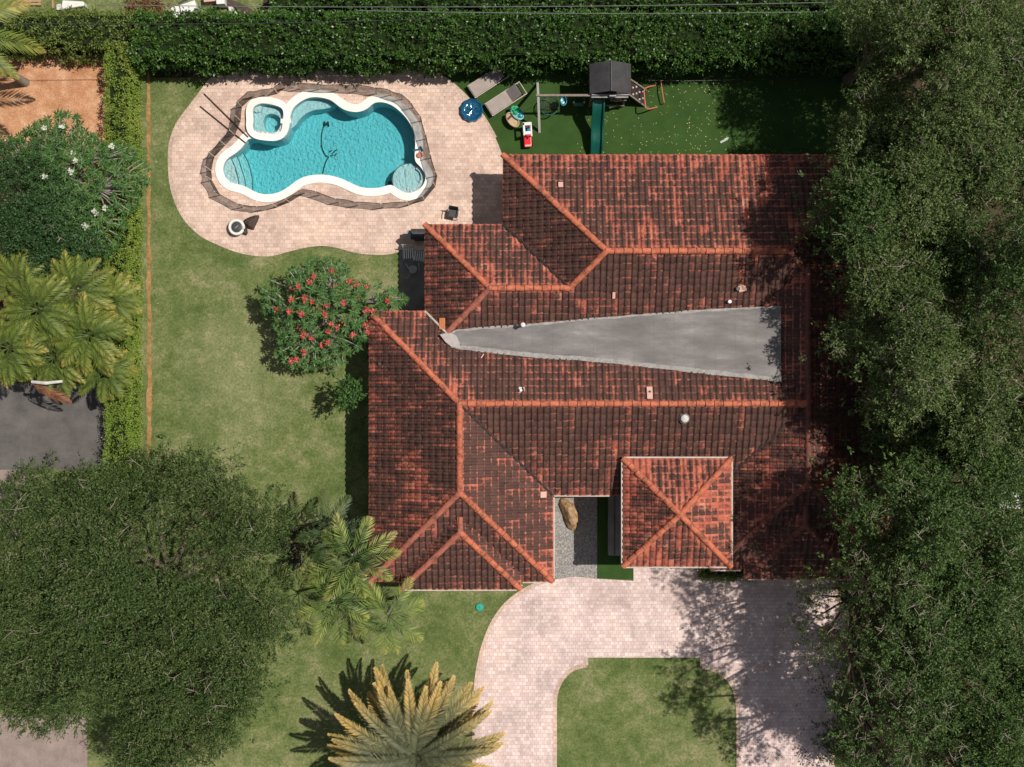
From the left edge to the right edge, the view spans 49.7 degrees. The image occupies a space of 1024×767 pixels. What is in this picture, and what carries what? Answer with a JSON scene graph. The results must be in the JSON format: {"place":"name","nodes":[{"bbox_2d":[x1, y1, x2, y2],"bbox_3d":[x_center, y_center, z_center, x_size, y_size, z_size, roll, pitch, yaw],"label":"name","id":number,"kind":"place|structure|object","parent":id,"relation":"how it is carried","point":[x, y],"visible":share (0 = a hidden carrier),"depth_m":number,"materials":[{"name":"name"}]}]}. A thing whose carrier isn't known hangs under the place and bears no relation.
{"place":"outdoors","nodes":[
{"label":"outdoors","id":0,"kind":"place"},
{"bbox_2d":[0,470,24,553],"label":"grey path","id":1,"kind":"structure","parent":0,"point":[4,474],"depth_m":53.99,"materials":[{"name":"concrete"}]},
{"bbox_2d":[0,300,109,382],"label":"neighbour soil","id":2,"kind":"structure","parent":0,"point":[2,306],"depth_m":53.99,"materials":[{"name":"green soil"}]},
{"bbox_2d":[0,312,53,389],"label":"areca palm","id":3,"kind":"object","parent":2,"relation":"on","point":[12,339],"visible":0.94,"depth_m":49.16,"materials":[{"name":"green plant"}]},
{"bbox_2d":[31,380,62,384],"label":"palm stalk","id":4,"kind":"object","parent":3,"relation":"on","point":[46,382],"visible":1,"depth_m":49.11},
{"bbox_2d":[0,266,79,351],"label":"areca palm","id":5,"kind":"object","parent":2,"relation":"on","point":[50,311],"visible":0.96,"depth_m":48.92,"materials":[{"name":"green plant"}]},
{"bbox_2d":[12,320,96,397],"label":"areca palm","id":6,"kind":"object","parent":2,"relation":"on","point":[55,367],"visible":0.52,"depth_m":49.80,"materials":[{"name":"green plant"}]},
{"bbox_2d":[56,0,87,12],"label":"white boat cover","id":7,"kind":"object","parent":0,"point":[74,4],"visible":0.76,"depth_m":53.45,"materials":[{"name":"fabric"}]},
{"bbox_2d":[10,18,446,23],"bbox_3d":[-13.497,-15.626,47.751,21.444,0.530,0.030,0,90,0],"label":"overhead cable","id":8,"kind":"object","parent":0,"point":[249,23],"visible":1,"depth_m":47.82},
{"bbox_2d":[226,0,252,13],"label":"brown tarpaulin","id":9,"kind":"object","parent":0,"point":[232,3],"visible":0.41,"depth_m":53.72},
{"bbox_2d":[399,251,424,310],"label":"side patio","id":10,"kind":"structure","parent":0,"point":[411,287],"depth_m":53.97,"materials":[{"name":"concrete"}]},
{"bbox_2d":[0,0,852,766],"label":"lawn","id":11,"kind":"structure","parent":0,"point":[226,388],"depth_m":54.00,"materials":[{"name":"plant"}]},
{"bbox_2d":[0,716,86,766],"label":"front walk","id":12,"kind":"structure","parent":11,"relation":"on","point":[68,750],"depth_m":53.99,"materials":[{"name":"concrete"}]},
{"bbox_2d":[0,384,110,468],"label":"neighbour drive","id":13,"kind":"structure","parent":11,"relation":"on","point":[36,423],"depth_m":53.99,"materials":[{"name":"concrete"}]},
{"bbox_2d":[30,383,72,404],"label":"fallen frond","id":14,"kind":"object","parent":13,"relation":"on","point":[52,395],"visible":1,"depth_m":49.68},
{"bbox_2d":[0,55,110,299],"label":"mulch bed","id":15,"kind":"object","parent":11,"relation":"on","point":[54,84],"depth_m":53.99,"materials":[{"name":"soil"}]},
{"bbox_2d":[0,0,46,86],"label":"coconut palm","id":16,"kind":"object","parent":15,"relation":"on","point":[5,69],"visible":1,"depth_m":47.21,"materials":[{"name":"green plant"}]},
{"bbox_2d":[0,247,52,311],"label":"areca palm","id":17,"kind":"object","parent":15,"relation":"on","point":[16,269],"visible":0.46,"depth_m":49.99,"materials":[{"name":"green plant"}]},
{"bbox_2d":[0,127,106,306],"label":"tree","id":18,"kind":"object","parent":15,"relation":"on","point":[20,219],"visible":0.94,"depth_m":49.52,"materials":[{"name":"green plant"}]},
{"bbox_2d":[11,202,139,280],"bbox_3d":[-20.329,-6.583,51.901,5.050,4.937,4.303,0,90,0],"label":"bush","id":19,"kind":"object","parent":15,"relation":"on","point":[86,253],"visible":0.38,"depth_m":50.40,"materials":[{"name":"green plant"}]},
{"bbox_2d":[0,108,153,272],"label":"frangipani tree","id":20,"kind":"object","parent":15,"relation":"on","point":[90,156],"visible":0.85,"depth_m":50.73,"materials":[{"name":"green plant"}]},
{"bbox_2d":[41,250,115,331],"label":"areca palm","id":21,"kind":"object","parent":15,"relation":"on","point":[71,265],"visible":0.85,"depth_m":49.38,"materials":[{"name":"green plant"}]},
{"bbox_2d":[0,3,157,67],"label":"overgrown hedge","id":22,"kind":"object","parent":11,"relation":"on","point":[85,34],"visible":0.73,"depth_m":52.22,"materials":[{"name":"green plant"}]},
{"bbox_2d":[0,450,176,742],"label":"oak tree","id":23,"kind":"object","parent":11,"relation":"on","point":[14,677],"visible":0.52,"depth_m":47.68,"materials":[{"name":"green plant"}]},
{"bbox_2d":[51,292,134,376],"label":"areca palm","id":24,"kind":"object","parent":11,"relation":"on","point":[98,326],"visible":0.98,"depth_m":49.16,"materials":[{"name":"green plant"}]},
{"bbox_2d":[76,342,137,402],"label":"areca palm","id":25,"kind":"object","parent":11,"relation":"on","point":[103,396],"visible":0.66,"depth_m":50.41,"materials":[{"name":"green plant"}]},
{"bbox_2d":[89,272,142,325],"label":"areca palm","id":26,"kind":"object","parent":11,"relation":"on","point":[119,299],"visible":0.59,"depth_m":50.24,"materials":[{"name":"green plant"}]},
{"bbox_2d":[100,39,145,507],"bbox_3d":[-18.610,-5.069,52.885,1.666,2.484,22.484,0,90,0],"label":"trimmed hedge","id":27,"kind":"object","parent":11,"relation":"on","point":[123,419],"visible":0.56,"depth_m":52.22,"materials":[{"name":"green plant"}]},
{"bbox_2d":[119,0,178,16],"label":"dry frond heap","id":28,"kind":"object","parent":11,"relation":"on","point":[146,2],"visible":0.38,"depth_m":53.51,"materials":[{"name":"brown plant"}]},
{"bbox_2d":[146,67,152,455],"bbox_3d":[-17.728,-6.016,53.990,0.323,0.001,19.250,0,90,0],"label":"litter strip","id":29,"kind":"object","parent":11,"relation":"on","point":[149,403],"visible":0.9,"depth_m":53.99,"materials":[{"name":"soil"}]},
{"bbox_2d":[0,433,310,745],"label":"oak tree","id":30,"kind":"object","parent":11,"relation":"on","point":[172,603],"visible":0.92,"depth_m":46.85,"materials":[{"name":"green plant"}]},
{"bbox_2d":[171,0,198,17],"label":"broken cabinet","id":31,"kind":"object","parent":11,"relation":"on","point":[191,5],"visible":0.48,"depth_m":53.54,"materials":[{"name":"white plastic"}]},
{"bbox_2d":[87,620,285,766],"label":"oak tree","id":32,"kind":"object","parent":11,"relation":"on","point":[166,752],"visible":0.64,"depth_m":47.25,"materials":[{"name":"green plant"}]},
{"bbox_2d":[204,0,227,7],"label":"storage crate","id":33,"kind":"object","parent":11,"relation":"on","point":[217,2],"visible":0.97,"depth_m":53.48,"materials":[{"name":"white plastic"}]},
{"bbox_2d":[270,513,319,572],"bbox_3d":[-10.300,7.533,54.354,3.017,4.636,3.600,29,90,0],"label":"shrub","id":34,"kind":"object","parent":11,"relation":"on","point":[295,549],"visible":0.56,"depth_m":52.84,"materials":[{"name":"green plant"}]},
{"bbox_2d":[256,254,408,371],"bbox_3d":[-8.373,-3.319,51.930,7.199,4.158,5.632,0,90,0],"label":"frangipani tree","id":35,"kind":"object","parent":11,"relation":"on","point":[305,285],"visible":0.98,"depth_m":51.00,"materials":[{"name":"green plant"}]},
{"bbox_2d":[294,489,374,566],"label":"cabbage palm","id":36,"kind":"object","parent":11,"relation":"on","point":[339,503],"visible":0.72,"depth_m":49.57,"materials":[{"name":"green plant"}]},
{"bbox_2d":[172,69,502,251],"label":"pool deck","id":37,"kind":"structure","parent":11,"relation":"on","point":[467,160],"depth_m":53.97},
{"bbox_2d":[228,219,244,234],"bbox_3d":[-13.366,-7.591,53.758,0.800,0.425,0.800,0,90,0],"label":"fire pit","id":38,"kind":"object","parent":37,"relation":"on","point":[235,227],"visible":1,"depth_m":53.58,"materials":[{"name":"white stone"}]},
{"bbox_2d":[243,215,258,229],"bbox_3d":[-12.724,-7.953,53.757,0.597,0.366,0.794,25,90,0],"label":"folded cover","id":39,"kind":"object","parent":37,"relation":"on","point":[250,222],"visible":1,"depth_m":53.69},
{"bbox_2d":[205,82,436,209],"bbox_3d":[-9.171,-11.458,53.455,11.078,1.130,5.992,0,90,0],"label":"stone border","id":40,"kind":"object","parent":37,"relation":"on","point":[228,136],"visible":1,"depth_m":53.41,"materials":[{"name":"brown"}]},
{"bbox_2d":[215,89,432,201],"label":"swimming pool","id":41,"kind":"structure","parent":37,"relation":"in","point":[376,140],"depth_m":55.20,"materials":[{"name":"liquid"}]},
{"bbox_2d":[246,97,293,145],"bbox_3d":[-11.853,-12.877,54.466,2.196,1.468,2.147,0,90,0],"label":"hot tub","id":42,"kind":"object","parent":41,"relation":"on","point":[264,114],"visible":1,"depth_m":53.98,"materials":[{"name":"paint"}]},
{"bbox_2d":[168,69,496,255],"bbox_3d":[-8.781,-10.804,53.965,16.076,0.001,9.197,0,90,0],"label":"deck border","id":43,"kind":"object","parent":37,"relation":"on","point":[172,188],"visible":0.96,"depth_m":53.97,"materials":[{"name":"stone"}]},
{"bbox_2d":[407,229,424,240],"bbox_3d":[-4.596,-7.175,53.387,0.940,1.127,0.514,0,90,0],"label":"barbecue grill","id":44,"kind":"object","parent":37,"relation":"on","point":[416,234],"visible":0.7,"depth_m":52.90,"materials":[{"name":"black metal"}]},
{"bbox_2d":[447,205,458,220],"bbox_3d":[-2.853,-8.270,53.532,0.542,0.881,0.542,10,90,0],"label":"patio chair","id":45,"kind":"object","parent":37,"relation":"on","point":[453,211],"visible":1,"depth_m":53.52,"materials":[{"name":"black plastic"}]},
{"bbox_2d":[460,98,483,121],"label":"splash pool","id":46,"kind":"structure","parent":37,"relation":"on","point":[471,110],"depth_m":53.83,"materials":[{"name":"blue plastic"}]},
{"bbox_2d":[296,562,378,645],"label":"cabbage palm","id":47,"kind":"object","parent":11,"relation":"on","point":[343,590],"visible":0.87,"depth_m":48.87,"materials":[{"name":"green plant"}]},
{"bbox_2d":[328,368,368,423],"bbox_3d":[-7.854,0.326,52.251,3.037,3.822,1.994,37,90,0],"label":"shrub","id":48,"kind":"object","parent":11,"relation":"on","point":[346,390],"visible":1,"depth_m":50.92,"materials":[{"name":"green plant"}]},
{"bbox_2d":[307,512,401,601],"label":"cabbage palm","id":49,"kind":"object","parent":11,"relation":"on","point":[353,555],"visible":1,"depth_m":48.13,"materials":[{"name":"green plant"}]},
{"bbox_2d":[328,563,393,622],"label":"cabbage palm","id":50,"kind":"object","parent":11,"relation":"on","point":[385,590],"visible":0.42,"depth_m":51.04,"materials":[{"name":"green plant"}]},
{"bbox_2d":[352,576,425,654],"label":"cabbage palm","id":51,"kind":"object","parent":11,"relation":"on","point":[393,603],"visible":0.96,"depth_m":49.42,"materials":[{"name":"green plant"}]},
{"bbox_2d":[327,662,504,766],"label":"date palm","id":52,"kind":"object","parent":11,"relation":"on","point":[397,742],"visible":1,"depth_m":49.38,"materials":[{"name":"green plant"}]},
{"bbox_2d":[553,495,596,578],"bbox_3d":[2.844,7.359,53.990,2.625,0.020,4.750,0,90,0],"label":"gravel bed","id":53,"kind":"object","parent":11,"relation":"on","point":[581,541],"visible":0.65,"depth_m":53.98,"materials":[{"name":"gravel"}]},
{"bbox_2d":[559,497,578,530],"bbox_3d":[2.861,6.329,53.683,0.769,0.675,1.780,-20,90,0],"label":"boulder","id":54,"kind":"object","parent":53,"relation":"on","point":[569,511],"visible":0.98,"depth_m":53.61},
{"bbox_2d":[597,497,632,579],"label":"courtyard turf","id":55,"kind":"structure","parent":11,"relation":"on","point":[609,567],"depth_m":53.98,"materials":[{"name":"plant"}]},
{"bbox_2d":[367,152,889,590],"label":"house","id":56,"kind":"structure","parent":11,"relation":"on","point":[631,337],"depth_m":50.15,"materials":[{"name":"tile"}]},
{"bbox_2d":[441,69,859,154],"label":"artificial turf","id":57,"kind":"structure","parent":11,"relation":"on","point":[565,129],"depth_m":53.99,"materials":[{"name":"plastic"}]},
{"bbox_2d":[467,68,509,98],"bbox_3d":[-1.134,-14.699,53.637,2.020,0.702,0.720,-33,90,0],"label":"sun lounger","id":58,"kind":"object","parent":57,"relation":"on","point":[486,81],"visible":0.81,"depth_m":53.58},
{"bbox_2d":[485,81,526,115],"bbox_3d":[-0.295,-13.829,53.637,2.020,0.702,0.720,-33,90,0],"label":"sun lounger","id":59,"kind":"object","parent":57,"relation":"on","point":[501,101],"visible":1,"depth_m":53.58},
{"bbox_2d":[506,112,518,127],"bbox_3d":[0.031,-12.797,53.770,0.514,0.460,0.843,-42,90,0],"label":"sand table","id":60,"kind":"object","parent":57,"relation":"on","point":[512,120],"visible":1,"depth_m":53.62,"materials":[{"name":"sand"}]},
{"bbox_2d":[510,106,523,119],"bbox_3d":[0.239,-13.126,53.720,0.501,0.560,0.837,-35,90,0],"label":"water table","id":61,"kind":"object","parent":57,"relation":"on","point":[517,111],"visible":1,"depth_m":53.49,"materials":[{"name":"green plastic"}]},
{"bbox_2d":[522,122,532,147],"bbox_3d":[0.751,-12.037,53.575,0.500,0.849,1.100,-3,90,0],"label":"toddler car","id":62,"kind":"object","parent":57,"relation":"on","point":[527,135],"visible":1,"depth_m":53.59,"materials":[{"name":"red plastic"}]},
{"bbox_2d":[536,60,646,153],"bbox_3d":[3.861,-13.020,52.468,5.468,3.106,3.758,0,90,0],"label":"play set","id":63,"kind":"object","parent":57,"relation":"on","point":[611,80],"visible":1,"depth_m":51.68,"materials":[{"name":"grey wood"}]},
{"bbox_2d":[576,77,808,153],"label":"fallen leaves","id":64,"kind":"object","parent":57,"relation":"on","point":[695,109],"visible":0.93,"depth_m":53.97,"materials":[{"name":"brown plant"}]},
{"bbox_2d":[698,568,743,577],"bbox_3d":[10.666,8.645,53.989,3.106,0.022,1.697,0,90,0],"label":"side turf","id":65,"kind":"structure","parent":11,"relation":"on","point":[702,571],"depth_m":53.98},
{"bbox_2d":[696,568,756,583],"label":"hedge","id":66,"kind":"object","parent":11,"relation":"on","point":[719,578],"visible":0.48,"depth_m":53.59,"materials":[{"name":"green plant"}]},
{"bbox_2d":[781,561,875,676],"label":"shade tree","id":67,"kind":"object","parent":11,"relation":"on","point":[840,583],"visible":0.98,"depth_m":47.86,"materials":[{"name":"green plant"}]},
{"bbox_2d":[810,707,877,766],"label":"shrub","id":68,"kind":"object","parent":11,"relation":"on","point":[827,746],"visible":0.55,"depth_m":52.72,"materials":[{"name":"green plant"}]},
{"bbox_2d":[781,143,910,266],"bbox_3d":[14.975,-7.338,48.762,6.220,10.790,5.173,0,90,0],"label":"shade tree","id":69,"kind":"object","parent":11,"relation":"on","point":[869,199],"visible":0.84,"depth_m":44.67,"materials":[{"name":"green plant"}]},
{"bbox_2d":[811,674,884,731],"bbox_3d":[16.168,15.270,52.390,3.164,4.685,2.701,28,90,0],"label":"shrub","id":70,"kind":"object","parent":11,"relation":"on","point":[847,700],"visible":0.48,"depth_m":51.41,"materials":[{"name":"green plant"}]},
{"bbox_2d":[825,620,885,682],"bbox_3d":[16.446,13.074,53.085,2.928,4.070,2.660,-18,90,0],"label":"shrub","id":71,"kind":"object","parent":11,"relation":"on","point":[858,674],"visible":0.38,"depth_m":51.76,"materials":[{"name":"green plant"}]},
{"bbox_2d":[809,66,942,192],"bbox_3d":[16.043,-11.064,49.759,5.748,8.798,5.040,0,90,0],"label":"shade tree","id":72,"kind":"object","parent":11,"relation":"on","point":[876,107],"visible":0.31,"depth_m":46.92,"materials":[{"name":"green plant"}]},
{"bbox_2d":[799,243,958,389],"bbox_3d":[15.624,-2.618,48.570,5.381,11.175,6.209,23,90,0],"label":"shade tree","id":73,"kind":"object","parent":11,"relation":"on","point":[858,329],"visible":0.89,"depth_m":44.96,"materials":[{"name":"green plant"}]},
{"bbox_2d":[822,0,951,118],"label":"shade tree","id":74,"kind":"object","parent":11,"relation":"on","point":[913,31],"visible":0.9,"depth_m":46.19,"materials":[{"name":"green plant"}]},
{"bbox_2d":[96,1,866,6],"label":"overhead cable","id":75,"kind":"object","parent":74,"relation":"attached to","point":[489,6],"visible":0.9,"depth_m":47.84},
{"bbox_2d":[820,617,973,754],"bbox_3d":[14.856,11.815,47.619,5.446,13.075,4.582,-33,90,0],"label":"shade tree","id":76,"kind":"object","parent":11,"relation":"on","point":[888,689],"visible":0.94,"depth_m":43.17,"materials":[{"name":"green plant"}]},
{"bbox_2d":[808,444,987,588],"bbox_3d":[15.589,5.526,47.558,5.863,13.196,6.052,0,90,0],"label":"shade tree","id":77,"kind":"object","parent":11,"relation":"on","point":[943,527],"visible":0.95,"depth_m":43.88,"materials":[{"name":"green plant"}]},
{"bbox_2d":[816,531,986,667],"bbox_3d":[15.899,8.720,47.249,6.906,13.815,5.674,0,90,0],"label":"shade tree","id":78,"kind":"object","parent":11,"relation":"on","point":[871,583],"visible":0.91,"depth_m":42.67,"materials":[{"name":"green plant"}]},
{"bbox_2d":[838,346,964,453],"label":"shade tree","id":79,"kind":"object","parent":11,"relation":"on","point":[910,377],"visible":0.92,"depth_m":44.12,"materials":[{"name":"green plant"}]},
{"bbox_2d":[822,684,981,766],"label":"shade tree","id":80,"kind":"object","parent":11,"relation":"on","point":[898,758],"visible":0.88,"depth_m":43.26,"materials":[{"name":"green plant"}]},
{"bbox_2d":[151,25,1018,77],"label":"back soil","id":81,"kind":"structure","parent":0,"point":[173,74],"depth_m":53.99,"materials":[{"name":"brown soil"}]},
{"bbox_2d":[124,3,911,79],"bbox_3d":[0.394,-16.225,52.461,37.104,3.576,3.493,0,90,0],"label":"tall hedge","id":82,"kind":"object","parent":81,"relation":"on","point":[761,44],"visible":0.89,"depth_m":51.62,"materials":[{"name":"green plant"}]},
{"bbox_2d":[811,10,868,68],"bbox_3d":[15.490,-15.989,52.338,3.539,5.158,2.888,0,90,0],"label":"shrub","id":83,"kind":"object","parent":81,"relation":"on","point":[835,39],"visible":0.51,"depth_m":50.71,"materials":[{"name":"green plant"}]},
{"bbox_2d":[358,10,872,13],"bbox_3d":[6.295,-16.080,47.751,25.842,0.530,0.030,0,90,0],"label":"overhead cable","id":84,"kind":"object","parent":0,"point":[605,13],"visible":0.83,"depth_m":47.92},
{"bbox_2d":[263,0,1023,16],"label":"back verge","id":85,"kind":"structure","parent":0,"point":[265,2],"depth_m":53.99,"materials":[{"name":"green plant"}]},
{"bbox_2d":[268,0,859,17],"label":"back thicket","id":86,"kind":"object","parent":85,"relation":"on","point":[330,6],"visible":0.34,"depth_m":52.52,"materials":[{"name":"green plant"}]},
{"bbox_2d":[476,568,842,766],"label":"driveway","id":87,"kind":"structure","parent":0,"point":[532,654],"depth_m":53.97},
{"bbox_2d":[472,580,846,766],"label":"driveway border","id":88,"kind":"object","parent":87,"relation":"on","point":[580,666],"visible":0.83,"depth_m":53.96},
{"bbox_2d":[639,578,826,758],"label":"drive litter","id":89,"kind":"object","parent":87,"relation":"on","point":[741,671],"visible":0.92,"depth_m":53.95,"materials":[{"name":"brown plant"}]},
{"bbox_2d":[835,38,1023,766],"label":"shaded soil","id":90,"kind":"structure","parent":0,"point":[998,212],"depth_m":53.99,"materials":[{"name":"brown soil"}]},
{"bbox_2d":[818,165,995,329],"bbox_3d":[17.204,-5.459,49.002,7.739,10.312,7.482,-44,90,0],"label":"shade tree","id":91,"kind":"object","parent":90,"relation":"on","point":[929,212],"visible":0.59,"depth_m":45.09,"materials":[{"name":"green plant"}]},
{"bbox_2d":[792,360,1021,765],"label":"brown litter","id":92,"kind":"object","parent":90,"relation":"on","point":[839,650],"visible":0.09,"depth_m":53.95,"materials":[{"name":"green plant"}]},
{"bbox_2d":[806,20,1023,238],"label":"shade tree","id":93,"kind":"object","parent":90,"relation":"on","point":[924,162],"visible":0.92,"depth_m":43.80,"materials":[{"name":"green plant"}]},
{"bbox_2d":[848,378,1010,475],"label":"shade tree","id":94,"kind":"object","parent":90,"relation":"on","point":[974,435],"visible":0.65,"depth_m":43.65,"materials":[{"name":"green plant"}]},
{"bbox_2d":[836,405,1023,533],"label":"shade tree","id":95,"kind":"object","parent":90,"relation":"on","point":[1002,474],"visible":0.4,"depth_m":44.77,"materials":[{"name":"green plant"}]},
{"bbox_2d":[848,572,1023,766],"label":"shade tree","id":96,"kind":"object","parent":90,"relation":"on","point":[1000,742],"visible":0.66,"depth_m":44.00,"materials":[{"name":"green plant"}]},
{"bbox_2d":[855,287,1023,452],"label":"shade tree","id":97,"kind":"object","parent":90,"relation":"on","point":[969,352],"visible":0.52,"depth_m":44.78,"materials":[{"name":"green plant"}]},
{"bbox_2d":[869,0,1023,99],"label":"shade tree","id":98,"kind":"object","parent":90,"relation":"on","point":[964,13],"visible":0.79,"depth_m":44.59,"materials":[{"name":"green plant"}]},
{"bbox_2d":[881,480,1023,664],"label":"shade tree","id":99,"kind":"object","parent":90,"relation":"on","point":[1009,570],"visible":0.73,"depth_m":43.24,"materials":[{"name":"green plant"}]},
{"bbox_2d":[887,316,1023,461],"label":"shade tree","id":100,"kind":"object","parent":90,"relation":"on","point":[1018,417],"visible":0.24,"depth_m":44.60,"materials":[{"name":"green plant"}]},
{"bbox_2d":[901,191,1023,367],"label":"shade tree","id":101,"kind":"object","parent":90,"relation":"on","point":[982,273],"visible":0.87,"depth_m":44.28,"materials":[{"name":"green plant"}]},
{"bbox_2d":[922,652,1023,766],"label":"shade tree","id":102,"kind":"object","parent":90,"relation":"on","point":[1011,751],"visible":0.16,"depth_m":45.01,"materials":[{"name":"green plant"}]},
{"bbox_2d":[937,80,1023,219],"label":"shade tree","id":103,"kind":"object","parent":90,"relation":"on","point":[1009,149],"visible":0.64,"depth_m":44.05,"materials":[{"name":"green plant"}]},
{"bbox_2d":[952,581,1023,710],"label":"shade tree","id":104,"kind":"object","parent":90,"relation":"on","point":[1018,680],"visible":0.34,"depth_m":45.00,"materials":[{"name":"green plant"}]},
{"bbox_2d":[962,12,1023,124],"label":"shade tree","id":105,"kind":"object","parent":90,"relation":"on","point":[1003,72],"visible":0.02,"depth_m":47.34,"materials":[{"name":"green plant"}]},
{"bbox_2d":[973,376,1023,502],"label":"shade tree","id":106,"kind":"object","parent":90,"relation":"on","point":[1017,496],"visible":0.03,"depth_m":46.99,"materials":[{"name":"green plant"}]},
{"bbox_2d":[979,195,1023,299],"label":"shade tree","id":107,"kind":"object","parent":90,"relation":"on","point":[1011,214],"visible":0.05,"depth_m":47.93,"materials":[{"name":"green plant"}]},
{"bbox_2d":[980,482,1023,583],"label":"shade tree","id":108,"kind":"object","parent":90,"relation":"on","point":[1018,508],"visible":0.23,"depth_m":47.39,"materials":[{"name":"green plant"}]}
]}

